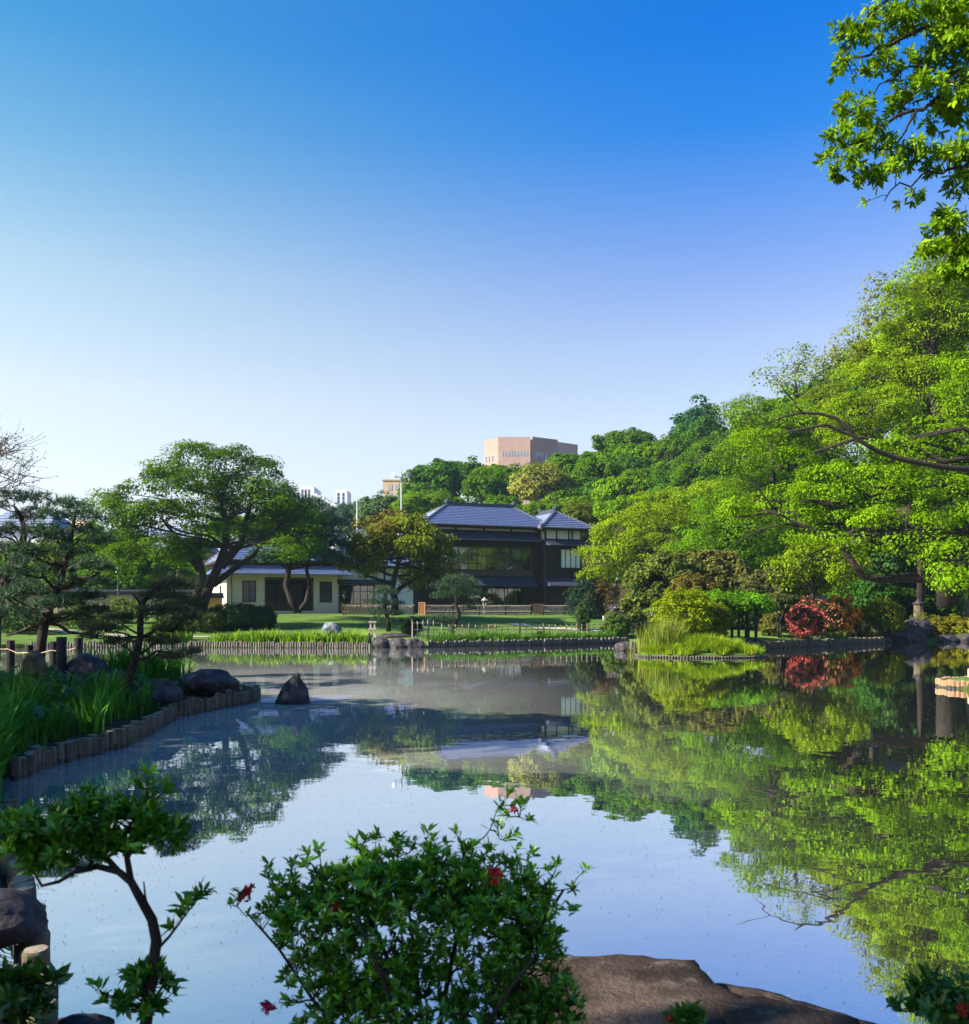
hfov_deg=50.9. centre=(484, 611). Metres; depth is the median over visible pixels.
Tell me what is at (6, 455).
bare tree
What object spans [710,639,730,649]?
grass tuft
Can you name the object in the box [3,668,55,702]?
iris clump
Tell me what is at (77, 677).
ground plant
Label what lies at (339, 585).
glazed door
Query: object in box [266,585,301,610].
sliding door
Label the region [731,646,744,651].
grass tuft
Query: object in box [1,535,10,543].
window
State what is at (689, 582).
domed shrub
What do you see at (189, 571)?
broadleaf tree
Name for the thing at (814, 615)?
azalea bush
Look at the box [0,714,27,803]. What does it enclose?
iris clump
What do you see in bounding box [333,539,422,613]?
link wing
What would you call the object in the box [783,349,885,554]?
broadleaf tree
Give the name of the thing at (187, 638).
reed clump
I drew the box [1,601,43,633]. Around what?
shrub
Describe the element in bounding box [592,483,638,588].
broadleaf tree
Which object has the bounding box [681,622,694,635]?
reed clump
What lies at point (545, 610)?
bamboo fence
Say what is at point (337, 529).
broadleaf tree
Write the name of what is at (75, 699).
iris clump
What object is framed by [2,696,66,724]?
ground plant
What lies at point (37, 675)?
ground plant
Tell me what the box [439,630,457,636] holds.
reed clump
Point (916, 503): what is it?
broadleaf tree
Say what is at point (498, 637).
reed clump
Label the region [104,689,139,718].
iris clump
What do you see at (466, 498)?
broadleaf tree
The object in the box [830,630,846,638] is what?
reed clump
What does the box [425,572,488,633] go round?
clipped pine
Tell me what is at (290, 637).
reed clump
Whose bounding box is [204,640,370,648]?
log edging
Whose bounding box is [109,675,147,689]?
ground plant
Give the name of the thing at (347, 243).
sky
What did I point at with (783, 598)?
mushroom tree
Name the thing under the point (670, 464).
broadleaf tree
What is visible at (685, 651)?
grass tuft
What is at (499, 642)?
log edging
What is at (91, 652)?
iris clump
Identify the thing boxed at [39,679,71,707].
iris clump
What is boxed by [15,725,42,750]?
grass tuft
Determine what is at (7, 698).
iris clump
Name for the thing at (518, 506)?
broadleaf tree
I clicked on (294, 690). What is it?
rock
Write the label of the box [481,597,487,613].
stone lantern
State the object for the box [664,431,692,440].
broadleaf tree
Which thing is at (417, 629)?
bamboo fence
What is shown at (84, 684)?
grass tuft
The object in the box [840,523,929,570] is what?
broadleaf tree
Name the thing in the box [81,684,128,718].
iris clump
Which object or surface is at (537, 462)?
broadleaf tree
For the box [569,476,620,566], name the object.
broadleaf tree
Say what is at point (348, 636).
reed clump
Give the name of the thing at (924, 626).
rock
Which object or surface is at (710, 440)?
broadleaf tree
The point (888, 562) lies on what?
shade tree
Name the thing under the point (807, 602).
azalea bush
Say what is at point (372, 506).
broadleaf tree
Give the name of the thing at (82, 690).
iris clump
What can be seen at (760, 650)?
grass tuft
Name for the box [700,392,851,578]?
broadleaf tree
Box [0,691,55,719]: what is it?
iris clump
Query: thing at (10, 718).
iris clump
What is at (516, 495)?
broadleaf tree
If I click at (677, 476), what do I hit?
broadleaf tree
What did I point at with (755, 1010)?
stone slab
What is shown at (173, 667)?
iris clump
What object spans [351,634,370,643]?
reed clump
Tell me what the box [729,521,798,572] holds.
broadleaf tree
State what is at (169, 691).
boulder
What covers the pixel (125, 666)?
iris clump
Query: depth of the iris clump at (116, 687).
16.41 m
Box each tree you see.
[0,424,58,500]
[0,486,61,660]
[0,493,122,655]
[0,539,36,566]
[0,562,35,587]
[28,540,90,574]
[33,559,94,589]
[70,522,137,560]
[73,438,333,614]
[74,565,123,589]
[76,571,211,697]
[95,534,156,558]
[99,546,174,585]
[119,568,185,589]
[170,553,211,571]
[175,567,210,589]
[203,513,251,542]
[239,485,353,613]
[248,503,328,530]
[317,498,347,534]
[327,498,371,535]
[335,508,462,615]
[353,489,408,526]
[389,484,451,515]
[397,482,452,498]
[399,458,469,497]
[400,489,437,496]
[407,487,433,494]
[412,488,470,510]
[456,455,488,499]
[458,496,471,568]
[460,467,524,502]
[469,463,508,475]
[481,487,519,504]
[482,493,522,503]
[484,463,526,481]
[500,503,532,514]
[506,462,580,502]
[520,458,553,473]
[521,483,567,515]
[530,491,570,502]
[541,490,592,501]
[545,453,589,473]
[559,498,600,539]
[562,579,607,618]
[563,455,612,474]
[565,494,602,579]
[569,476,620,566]
[570,453,622,551]
[571,479,763,585]
[580,451,608,459]
[590,469,654,568]
[591,427,656,452]
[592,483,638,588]
[605,447,618,454]
[610,440,639,462]
[613,454,654,471]
[618,487,668,559]
[621,460,670,548]
[623,444,653,471]
[632,442,676,531]
[641,452,678,468]
[643,476,687,580]
[643,477,701,546]
[647,431,679,443]
[650,459,676,554]
[651,444,683,530]
[656,434,696,531]
[662,487,807,574]
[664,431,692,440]
[668,394,729,435]
[668,445,721,538]
[672,406,727,439]
[675,434,740,532]
[679,429,714,536]
[682,451,724,536]
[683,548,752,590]
[686,464,733,497]
[696,524,749,567]
[699,453,733,475]
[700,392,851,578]
[709,427,747,460]
[711,313,968,599]
[723,382,831,458]
[726,461,748,522]
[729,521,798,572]
[745,455,824,576]
[748,341,850,562]
[761,534,877,606]
[766,593,799,637]
[769,512,862,568]
[782,453,908,576]
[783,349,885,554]
[789,331,960,524]
[800,269,914,560]
[810,226,968,605]
[811,0,968,286]
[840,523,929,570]
[841,286,967,614]
[863,512,959,617]
[870,425,968,604]
[875,505,965,609]
[888,384,968,445]
[906,204,968,592]
[930,474,968,618]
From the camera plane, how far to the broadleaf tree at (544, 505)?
118.40 m
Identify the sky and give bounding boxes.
[0,0,968,550]
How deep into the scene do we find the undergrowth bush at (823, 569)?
78.99 m
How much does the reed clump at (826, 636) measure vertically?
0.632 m
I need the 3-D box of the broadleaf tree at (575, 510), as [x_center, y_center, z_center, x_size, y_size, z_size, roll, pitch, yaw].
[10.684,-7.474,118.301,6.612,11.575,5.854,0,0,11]
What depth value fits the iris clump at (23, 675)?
17.06 m
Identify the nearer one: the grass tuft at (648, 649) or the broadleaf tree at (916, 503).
the grass tuft at (648, 649)
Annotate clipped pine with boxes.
[362,585,407,631]
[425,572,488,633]
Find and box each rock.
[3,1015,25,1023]
[21,650,47,675]
[58,1013,114,1023]
[275,672,309,704]
[371,637,388,647]
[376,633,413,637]
[388,638,406,647]
[405,638,424,647]
[614,641,629,650]
[880,626,926,641]
[904,618,933,637]
[938,634,959,641]
[958,633,968,641]
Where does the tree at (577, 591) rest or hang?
on the ground
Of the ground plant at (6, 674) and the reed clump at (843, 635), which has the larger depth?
the reed clump at (843, 635)
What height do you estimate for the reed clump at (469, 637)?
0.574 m
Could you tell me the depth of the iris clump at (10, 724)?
10.84 m
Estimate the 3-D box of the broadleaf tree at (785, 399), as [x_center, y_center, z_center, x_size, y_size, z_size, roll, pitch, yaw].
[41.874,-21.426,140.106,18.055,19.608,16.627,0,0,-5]
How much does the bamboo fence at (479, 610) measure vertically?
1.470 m
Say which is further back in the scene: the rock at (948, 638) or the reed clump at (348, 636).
the rock at (948, 638)
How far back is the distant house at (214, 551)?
123.22 m
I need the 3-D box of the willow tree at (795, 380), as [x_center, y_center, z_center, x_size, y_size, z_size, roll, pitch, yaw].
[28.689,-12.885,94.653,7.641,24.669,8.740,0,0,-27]
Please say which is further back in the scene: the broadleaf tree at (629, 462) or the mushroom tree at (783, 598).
the broadleaf tree at (629, 462)
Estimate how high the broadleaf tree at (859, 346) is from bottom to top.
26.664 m
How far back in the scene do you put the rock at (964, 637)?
64.69 m
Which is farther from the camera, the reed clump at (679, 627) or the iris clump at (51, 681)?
the reed clump at (679, 627)
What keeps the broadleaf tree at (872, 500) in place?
on the ground
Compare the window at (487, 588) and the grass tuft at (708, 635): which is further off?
the window at (487, 588)
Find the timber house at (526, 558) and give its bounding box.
[392,498,594,612]
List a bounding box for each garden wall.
[5,590,193,613]
[208,593,223,610]
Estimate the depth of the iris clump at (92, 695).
15.72 m
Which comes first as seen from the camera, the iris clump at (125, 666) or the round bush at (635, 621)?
the iris clump at (125, 666)
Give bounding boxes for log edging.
[0,799,58,1023]
[9,703,176,780]
[30,640,202,647]
[177,684,260,716]
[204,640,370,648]
[427,637,628,647]
[630,641,642,650]
[635,654,767,657]
[737,637,884,648]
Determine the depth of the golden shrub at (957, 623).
66.89 m
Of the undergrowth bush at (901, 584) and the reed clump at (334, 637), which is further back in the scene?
the undergrowth bush at (901, 584)
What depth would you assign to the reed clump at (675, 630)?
43.29 m
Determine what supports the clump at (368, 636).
on the ground
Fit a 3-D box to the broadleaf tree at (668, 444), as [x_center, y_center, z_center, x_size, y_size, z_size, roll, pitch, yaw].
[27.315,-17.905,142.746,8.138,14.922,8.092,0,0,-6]
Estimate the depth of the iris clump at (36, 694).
14.79 m
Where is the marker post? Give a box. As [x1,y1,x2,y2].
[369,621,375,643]
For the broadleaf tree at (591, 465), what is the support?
on the ground
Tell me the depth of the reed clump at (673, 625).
43.62 m
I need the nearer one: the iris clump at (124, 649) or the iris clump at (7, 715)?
the iris clump at (7, 715)
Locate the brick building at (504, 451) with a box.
[484,437,577,507]
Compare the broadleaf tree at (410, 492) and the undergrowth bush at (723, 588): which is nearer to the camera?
the undergrowth bush at (723, 588)
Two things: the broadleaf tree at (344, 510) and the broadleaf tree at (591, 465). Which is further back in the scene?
the broadleaf tree at (344, 510)
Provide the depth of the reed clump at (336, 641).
53.48 m
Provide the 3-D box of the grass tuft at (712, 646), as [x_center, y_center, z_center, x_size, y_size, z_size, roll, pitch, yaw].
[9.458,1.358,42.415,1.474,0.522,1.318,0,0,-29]
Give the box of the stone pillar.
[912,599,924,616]
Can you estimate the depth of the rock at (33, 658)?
19.61 m
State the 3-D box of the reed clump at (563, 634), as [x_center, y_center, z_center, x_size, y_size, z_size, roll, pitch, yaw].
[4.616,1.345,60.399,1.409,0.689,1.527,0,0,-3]
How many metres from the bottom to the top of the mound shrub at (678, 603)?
3.044 m
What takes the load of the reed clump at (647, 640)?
on the ground
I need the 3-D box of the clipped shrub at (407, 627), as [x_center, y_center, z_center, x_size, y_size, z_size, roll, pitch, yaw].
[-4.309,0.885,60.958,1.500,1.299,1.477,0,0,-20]
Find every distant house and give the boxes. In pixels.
[0,511,80,589]
[141,528,218,568]
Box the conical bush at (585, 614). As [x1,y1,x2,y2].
[574,600,591,630]
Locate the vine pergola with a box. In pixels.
[648,588,778,642]
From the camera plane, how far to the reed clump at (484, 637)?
56.91 m
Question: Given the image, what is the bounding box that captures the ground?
[0,506,968,1023]
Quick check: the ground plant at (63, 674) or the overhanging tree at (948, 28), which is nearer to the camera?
the overhanging tree at (948, 28)
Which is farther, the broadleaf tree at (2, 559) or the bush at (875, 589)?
the broadleaf tree at (2, 559)
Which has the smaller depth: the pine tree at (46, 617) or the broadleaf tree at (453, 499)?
the pine tree at (46, 617)
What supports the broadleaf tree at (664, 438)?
on the ground
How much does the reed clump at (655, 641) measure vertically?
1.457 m
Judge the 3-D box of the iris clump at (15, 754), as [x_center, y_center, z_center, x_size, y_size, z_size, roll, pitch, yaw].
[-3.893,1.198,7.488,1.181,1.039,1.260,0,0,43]
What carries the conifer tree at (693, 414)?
on the ground
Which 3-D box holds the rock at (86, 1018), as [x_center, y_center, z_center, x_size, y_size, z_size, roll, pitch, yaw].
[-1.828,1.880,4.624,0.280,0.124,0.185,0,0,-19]
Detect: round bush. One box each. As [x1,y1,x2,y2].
[599,611,632,636]
[623,607,649,633]
[850,597,909,636]
[853,615,884,637]
[909,612,940,631]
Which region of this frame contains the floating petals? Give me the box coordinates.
[45,649,967,1021]
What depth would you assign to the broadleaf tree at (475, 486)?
143.74 m
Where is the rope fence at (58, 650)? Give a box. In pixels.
[0,637,82,673]
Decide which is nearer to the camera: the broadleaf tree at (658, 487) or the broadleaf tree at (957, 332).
the broadleaf tree at (957, 332)
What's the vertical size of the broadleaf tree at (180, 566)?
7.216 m
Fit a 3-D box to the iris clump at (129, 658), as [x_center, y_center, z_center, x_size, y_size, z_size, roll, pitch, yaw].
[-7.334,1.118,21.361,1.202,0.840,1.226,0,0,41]
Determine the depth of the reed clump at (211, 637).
54.37 m
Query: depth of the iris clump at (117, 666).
21.08 m
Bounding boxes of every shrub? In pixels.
[0,953,73,1023]
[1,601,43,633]
[59,600,109,628]
[108,596,150,623]
[149,599,188,622]
[188,609,224,631]
[204,602,261,631]
[250,605,277,629]
[400,616,423,635]
[587,577,620,617]
[603,600,628,627]
[647,586,716,636]
[648,610,660,631]
[663,570,719,629]
[696,595,733,637]
[758,612,782,635]
[885,961,968,1023]
[928,617,953,636]
[941,614,968,632]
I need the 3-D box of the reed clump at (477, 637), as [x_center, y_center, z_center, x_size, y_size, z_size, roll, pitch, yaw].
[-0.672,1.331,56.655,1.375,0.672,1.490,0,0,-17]
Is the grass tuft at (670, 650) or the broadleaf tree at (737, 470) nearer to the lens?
the grass tuft at (670, 650)
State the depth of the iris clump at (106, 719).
15.20 m
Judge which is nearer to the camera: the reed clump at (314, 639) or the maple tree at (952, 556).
the maple tree at (952, 556)
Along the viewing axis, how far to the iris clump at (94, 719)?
14.18 m
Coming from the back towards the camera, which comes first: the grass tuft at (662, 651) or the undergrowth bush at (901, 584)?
the undergrowth bush at (901, 584)
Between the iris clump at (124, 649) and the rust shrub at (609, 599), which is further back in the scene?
the rust shrub at (609, 599)
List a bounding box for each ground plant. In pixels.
[0,671,16,683]
[0,672,56,684]
[1,691,59,707]
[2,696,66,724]
[3,684,57,695]
[16,679,68,694]
[18,673,65,680]
[25,698,74,718]
[40,684,85,700]
[41,670,79,683]
[50,671,92,684]
[58,704,80,719]
[80,671,134,685]
[90,667,145,680]
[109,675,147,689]
[161,677,179,683]
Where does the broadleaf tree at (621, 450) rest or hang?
on the ground
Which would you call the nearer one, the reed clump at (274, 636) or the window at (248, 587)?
the reed clump at (274, 636)
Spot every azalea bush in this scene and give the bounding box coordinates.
[226,782,595,1023]
[784,603,828,639]
[790,596,815,629]
[804,600,847,634]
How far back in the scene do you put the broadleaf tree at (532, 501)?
137.13 m
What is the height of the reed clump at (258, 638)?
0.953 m
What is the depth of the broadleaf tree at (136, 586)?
91.52 m
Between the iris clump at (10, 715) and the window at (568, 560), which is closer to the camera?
the iris clump at (10, 715)
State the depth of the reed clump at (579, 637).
60.91 m
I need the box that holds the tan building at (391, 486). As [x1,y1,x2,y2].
[382,479,408,509]
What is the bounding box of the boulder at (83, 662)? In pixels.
[65,653,108,682]
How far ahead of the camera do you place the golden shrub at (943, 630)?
66.23 m
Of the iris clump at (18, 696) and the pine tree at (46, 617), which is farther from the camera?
the pine tree at (46, 617)
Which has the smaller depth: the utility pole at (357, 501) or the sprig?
the sprig
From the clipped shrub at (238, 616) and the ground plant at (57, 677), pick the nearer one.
the ground plant at (57, 677)
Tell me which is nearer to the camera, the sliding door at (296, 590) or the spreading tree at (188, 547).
the spreading tree at (188, 547)
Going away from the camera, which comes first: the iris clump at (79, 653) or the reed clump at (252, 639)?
the iris clump at (79, 653)
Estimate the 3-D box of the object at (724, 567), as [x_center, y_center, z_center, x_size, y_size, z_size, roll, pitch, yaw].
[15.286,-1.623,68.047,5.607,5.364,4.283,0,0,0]
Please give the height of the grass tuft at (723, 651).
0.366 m
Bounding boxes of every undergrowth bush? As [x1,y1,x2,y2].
[702,582,727,592]
[722,585,761,629]
[785,581,818,621]
[793,561,859,599]
[817,576,870,618]
[873,566,916,594]
[878,586,929,621]
[924,592,968,618]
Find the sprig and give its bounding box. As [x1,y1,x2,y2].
[660,998,708,1023]
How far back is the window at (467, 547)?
92.22 m
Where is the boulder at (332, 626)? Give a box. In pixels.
[321,622,341,633]
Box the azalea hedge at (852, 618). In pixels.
[824,595,864,634]
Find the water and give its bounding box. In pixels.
[0,642,968,1023]
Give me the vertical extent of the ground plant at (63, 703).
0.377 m
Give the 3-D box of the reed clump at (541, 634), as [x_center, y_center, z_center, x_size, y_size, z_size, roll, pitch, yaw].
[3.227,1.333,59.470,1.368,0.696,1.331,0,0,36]
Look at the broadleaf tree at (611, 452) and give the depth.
156.81 m
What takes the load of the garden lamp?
on the ground
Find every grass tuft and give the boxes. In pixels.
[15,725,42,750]
[27,714,82,740]
[32,714,88,731]
[59,679,114,692]
[93,695,156,717]
[126,698,165,710]
[643,646,661,653]
[645,640,663,652]
[659,647,669,653]
[662,644,682,653]
[663,634,688,644]
[676,645,698,654]
[679,638,704,649]
[681,637,702,644]
[683,647,699,653]
[687,633,714,642]
[690,637,711,644]
[690,639,717,650]
[691,632,718,639]
[701,639,720,650]
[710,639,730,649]
[710,644,731,653]
[715,646,729,654]
[718,641,738,650]
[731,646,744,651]
[739,644,755,652]
[740,644,757,654]
[748,645,765,653]
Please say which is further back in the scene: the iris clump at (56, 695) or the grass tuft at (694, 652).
the grass tuft at (694, 652)
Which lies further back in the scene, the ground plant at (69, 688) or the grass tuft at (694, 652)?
the grass tuft at (694, 652)
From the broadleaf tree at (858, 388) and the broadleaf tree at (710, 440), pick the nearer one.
the broadleaf tree at (858, 388)
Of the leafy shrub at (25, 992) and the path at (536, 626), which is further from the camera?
the path at (536, 626)
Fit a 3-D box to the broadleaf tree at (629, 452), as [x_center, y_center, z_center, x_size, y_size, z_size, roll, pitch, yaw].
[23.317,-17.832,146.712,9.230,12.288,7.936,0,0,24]
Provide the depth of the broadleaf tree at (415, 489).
145.54 m
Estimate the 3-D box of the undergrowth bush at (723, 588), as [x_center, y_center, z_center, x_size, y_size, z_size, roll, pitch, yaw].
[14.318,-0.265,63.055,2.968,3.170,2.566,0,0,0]
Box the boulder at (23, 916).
[0,888,48,948]
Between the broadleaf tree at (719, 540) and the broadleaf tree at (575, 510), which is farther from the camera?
the broadleaf tree at (575, 510)
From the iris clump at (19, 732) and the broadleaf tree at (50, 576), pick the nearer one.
the iris clump at (19, 732)
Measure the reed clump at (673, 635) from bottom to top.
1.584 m
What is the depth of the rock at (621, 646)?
49.93 m
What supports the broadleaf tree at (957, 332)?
on the ground
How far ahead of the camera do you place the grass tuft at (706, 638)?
42.86 m
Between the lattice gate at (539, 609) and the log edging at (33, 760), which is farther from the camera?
the lattice gate at (539, 609)
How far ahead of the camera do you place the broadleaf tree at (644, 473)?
128.38 m
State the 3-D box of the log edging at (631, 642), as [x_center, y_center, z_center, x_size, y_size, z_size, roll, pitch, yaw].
[8.569,1.943,49.431,2.994,1.107,0.335,0,0,9]
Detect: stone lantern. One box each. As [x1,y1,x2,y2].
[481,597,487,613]
[814,594,827,631]
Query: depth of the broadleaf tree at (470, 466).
158.17 m
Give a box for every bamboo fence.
[342,603,414,614]
[411,619,438,638]
[425,603,531,615]
[441,623,635,634]
[542,604,572,614]
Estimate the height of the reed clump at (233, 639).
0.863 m
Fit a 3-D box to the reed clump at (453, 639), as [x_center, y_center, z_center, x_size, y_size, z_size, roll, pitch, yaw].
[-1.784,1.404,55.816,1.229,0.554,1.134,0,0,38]
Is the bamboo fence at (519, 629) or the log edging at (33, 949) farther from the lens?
the bamboo fence at (519, 629)
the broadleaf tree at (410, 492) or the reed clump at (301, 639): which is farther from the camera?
the broadleaf tree at (410, 492)
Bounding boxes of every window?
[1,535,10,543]
[242,581,255,601]
[320,581,331,601]
[449,546,530,570]
[453,587,483,607]
[487,588,521,610]
[560,548,580,568]
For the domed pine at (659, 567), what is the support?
on the ground
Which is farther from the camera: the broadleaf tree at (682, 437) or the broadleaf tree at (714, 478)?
the broadleaf tree at (682, 437)
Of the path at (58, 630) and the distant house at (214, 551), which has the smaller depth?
the path at (58, 630)
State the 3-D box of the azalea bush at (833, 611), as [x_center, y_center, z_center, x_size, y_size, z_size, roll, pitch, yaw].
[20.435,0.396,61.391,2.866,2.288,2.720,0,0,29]
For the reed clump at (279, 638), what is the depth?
53.99 m
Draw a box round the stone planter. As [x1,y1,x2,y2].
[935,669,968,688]
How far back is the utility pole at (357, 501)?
124.88 m
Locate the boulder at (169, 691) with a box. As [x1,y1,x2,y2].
[135,678,182,708]
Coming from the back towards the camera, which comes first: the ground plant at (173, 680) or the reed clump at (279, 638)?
the reed clump at (279, 638)
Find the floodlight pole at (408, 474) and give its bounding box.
[391,463,410,512]
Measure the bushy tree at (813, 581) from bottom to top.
5.461 m
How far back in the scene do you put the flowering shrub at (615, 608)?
67.62 m
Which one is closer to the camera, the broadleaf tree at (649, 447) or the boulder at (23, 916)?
the boulder at (23, 916)
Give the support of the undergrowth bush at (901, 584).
on the ground
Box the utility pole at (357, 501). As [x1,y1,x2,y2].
[356,500,358,532]
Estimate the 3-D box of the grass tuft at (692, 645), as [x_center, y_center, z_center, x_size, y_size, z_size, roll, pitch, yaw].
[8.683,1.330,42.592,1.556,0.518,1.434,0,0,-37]
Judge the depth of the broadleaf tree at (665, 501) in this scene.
119.56 m
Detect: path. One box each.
[49,628,208,636]
[512,623,599,630]
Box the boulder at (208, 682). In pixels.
[179,669,239,695]
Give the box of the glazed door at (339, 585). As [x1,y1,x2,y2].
[339,585,374,612]
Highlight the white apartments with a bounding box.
[299,486,372,548]
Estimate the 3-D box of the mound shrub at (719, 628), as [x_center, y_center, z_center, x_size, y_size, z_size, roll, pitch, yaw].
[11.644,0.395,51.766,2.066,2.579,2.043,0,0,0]
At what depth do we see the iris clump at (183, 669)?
22.75 m
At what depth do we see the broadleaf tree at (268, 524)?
111.15 m
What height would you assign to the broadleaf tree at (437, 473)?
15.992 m
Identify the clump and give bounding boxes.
[0,669,31,758]
[0,670,44,748]
[0,671,69,722]
[0,688,37,773]
[0,690,24,739]
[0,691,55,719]
[0,697,32,749]
[0,704,49,767]
[0,711,28,768]
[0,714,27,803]
[0,728,45,784]
[1,660,39,686]
[2,685,29,732]
[2,701,49,751]
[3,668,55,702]
[3,671,40,758]
[5,665,57,718]
[6,695,40,746]
[10,665,52,692]
[25,710,59,745]
[29,703,73,740]
[33,701,68,716]
[35,694,80,738]
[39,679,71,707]
[47,670,82,708]
[51,682,128,734]
[54,685,81,709]
[57,675,91,699]
[65,680,108,710]
[68,645,119,659]
[71,644,105,659]
[75,675,131,714]
[75,687,121,724]
[77,645,128,673]
[77,688,103,708]
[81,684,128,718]
[85,666,122,696]
[88,662,130,697]
[101,647,129,674]
[102,669,128,693]
[103,647,146,670]
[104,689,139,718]
[105,642,145,662]
[111,642,146,674]
[114,643,153,665]
[119,671,175,715]
[128,643,171,679]
[134,645,179,678]
[144,621,184,644]
[146,653,180,676]
[148,646,177,679]
[166,644,197,677]
[172,624,196,642]
[204,633,221,641]
[210,632,227,642]
[218,628,243,643]
[227,632,241,643]
[240,628,268,643]
[245,628,274,643]
[255,630,281,641]
[262,628,283,641]
[270,633,287,642]
[276,632,295,643]
[281,631,300,643]
[291,630,317,641]
[299,631,323,640]
[303,628,326,643]
[317,633,369,643]
[319,629,344,642]
[329,634,339,643]
[330,631,349,643]
[332,630,357,641]
[342,629,367,642]
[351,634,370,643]
[424,631,446,642]
[434,633,449,642]
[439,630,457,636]
[444,634,459,641]
[459,633,474,641]
[467,631,483,640]
[479,634,491,640]
[483,630,499,637]
[493,631,507,641]
[506,630,524,641]
[532,630,548,640]
[550,631,570,638]
[573,632,584,638]
[593,630,607,636]
[603,630,616,637]
[623,636,643,655]
[633,630,649,649]
[636,621,664,652]
[642,624,664,649]
[643,620,671,644]
[644,614,672,636]
[650,627,665,645]
[658,614,688,645]
[659,618,683,633]
[662,616,685,639]
[663,617,685,643]
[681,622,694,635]
[816,631,835,638]
[827,632,840,639]
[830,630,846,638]
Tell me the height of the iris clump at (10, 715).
1.036 m
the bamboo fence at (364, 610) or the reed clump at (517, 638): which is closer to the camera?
the reed clump at (517, 638)
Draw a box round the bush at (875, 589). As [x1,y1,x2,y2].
[845,570,900,629]
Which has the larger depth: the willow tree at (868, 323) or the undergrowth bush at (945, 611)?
the willow tree at (868, 323)
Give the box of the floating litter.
[46,649,968,1020]
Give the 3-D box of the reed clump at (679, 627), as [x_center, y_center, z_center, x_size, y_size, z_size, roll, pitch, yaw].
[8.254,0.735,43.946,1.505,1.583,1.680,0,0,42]
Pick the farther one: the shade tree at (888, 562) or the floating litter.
the shade tree at (888, 562)
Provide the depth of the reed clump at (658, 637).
42.95 m
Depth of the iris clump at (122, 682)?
18.10 m
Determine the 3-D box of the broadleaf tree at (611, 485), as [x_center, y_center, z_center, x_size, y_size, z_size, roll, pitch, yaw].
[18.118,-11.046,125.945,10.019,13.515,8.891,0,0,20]
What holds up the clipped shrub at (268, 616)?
on the ground
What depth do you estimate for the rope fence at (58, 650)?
24.40 m
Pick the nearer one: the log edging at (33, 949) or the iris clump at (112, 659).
the log edging at (33, 949)
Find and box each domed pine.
[619,549,704,629]
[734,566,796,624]
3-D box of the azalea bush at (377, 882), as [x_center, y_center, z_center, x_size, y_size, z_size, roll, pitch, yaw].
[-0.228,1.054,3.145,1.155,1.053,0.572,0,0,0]
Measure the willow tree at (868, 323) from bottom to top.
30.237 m
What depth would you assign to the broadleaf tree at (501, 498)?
139.02 m
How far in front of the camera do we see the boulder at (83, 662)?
20.35 m
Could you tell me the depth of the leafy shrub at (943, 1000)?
3.28 m
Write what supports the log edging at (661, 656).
on the ground
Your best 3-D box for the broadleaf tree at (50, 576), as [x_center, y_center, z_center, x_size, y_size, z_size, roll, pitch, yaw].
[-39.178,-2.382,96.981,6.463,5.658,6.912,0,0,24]
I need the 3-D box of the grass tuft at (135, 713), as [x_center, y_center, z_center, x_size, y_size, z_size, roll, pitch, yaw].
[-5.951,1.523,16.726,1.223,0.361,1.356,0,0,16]
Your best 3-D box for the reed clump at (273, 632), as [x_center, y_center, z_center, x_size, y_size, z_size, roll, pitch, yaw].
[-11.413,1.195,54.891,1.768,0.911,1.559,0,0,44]
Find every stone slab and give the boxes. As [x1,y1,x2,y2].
[508,954,743,1023]
[716,983,876,1023]
[717,996,859,1023]
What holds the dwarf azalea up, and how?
on the ground
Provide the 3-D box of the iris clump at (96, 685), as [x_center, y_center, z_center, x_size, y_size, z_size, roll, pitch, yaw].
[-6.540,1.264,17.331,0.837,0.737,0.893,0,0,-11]
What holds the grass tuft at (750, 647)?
on the ground
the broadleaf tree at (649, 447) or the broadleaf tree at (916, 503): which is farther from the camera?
the broadleaf tree at (649, 447)
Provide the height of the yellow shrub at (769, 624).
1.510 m
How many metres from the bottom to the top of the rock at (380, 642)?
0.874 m
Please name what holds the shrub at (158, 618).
on the ground
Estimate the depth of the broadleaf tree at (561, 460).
149.69 m
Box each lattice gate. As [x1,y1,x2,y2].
[418,602,424,614]
[533,604,541,614]
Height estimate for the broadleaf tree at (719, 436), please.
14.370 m
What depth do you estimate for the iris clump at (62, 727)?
13.35 m
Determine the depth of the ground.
67.88 m
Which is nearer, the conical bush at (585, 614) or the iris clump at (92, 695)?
the iris clump at (92, 695)
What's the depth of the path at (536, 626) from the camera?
71.57 m
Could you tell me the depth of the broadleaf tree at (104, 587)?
92.84 m
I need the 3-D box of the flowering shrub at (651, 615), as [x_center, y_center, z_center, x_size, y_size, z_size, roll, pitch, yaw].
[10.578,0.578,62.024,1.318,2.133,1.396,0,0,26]
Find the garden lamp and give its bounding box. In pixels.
[116,567,120,598]
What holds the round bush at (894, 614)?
on the ground
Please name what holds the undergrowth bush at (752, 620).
on the ground
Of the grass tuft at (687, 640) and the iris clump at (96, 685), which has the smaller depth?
the iris clump at (96, 685)
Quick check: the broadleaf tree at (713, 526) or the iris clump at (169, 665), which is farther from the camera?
the broadleaf tree at (713, 526)
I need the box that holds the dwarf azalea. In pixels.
[0,759,216,1023]
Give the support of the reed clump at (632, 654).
on the ground
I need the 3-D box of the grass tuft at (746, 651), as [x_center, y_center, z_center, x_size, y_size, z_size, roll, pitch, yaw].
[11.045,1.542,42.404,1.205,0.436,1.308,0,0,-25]
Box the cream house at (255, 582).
[203,526,353,613]

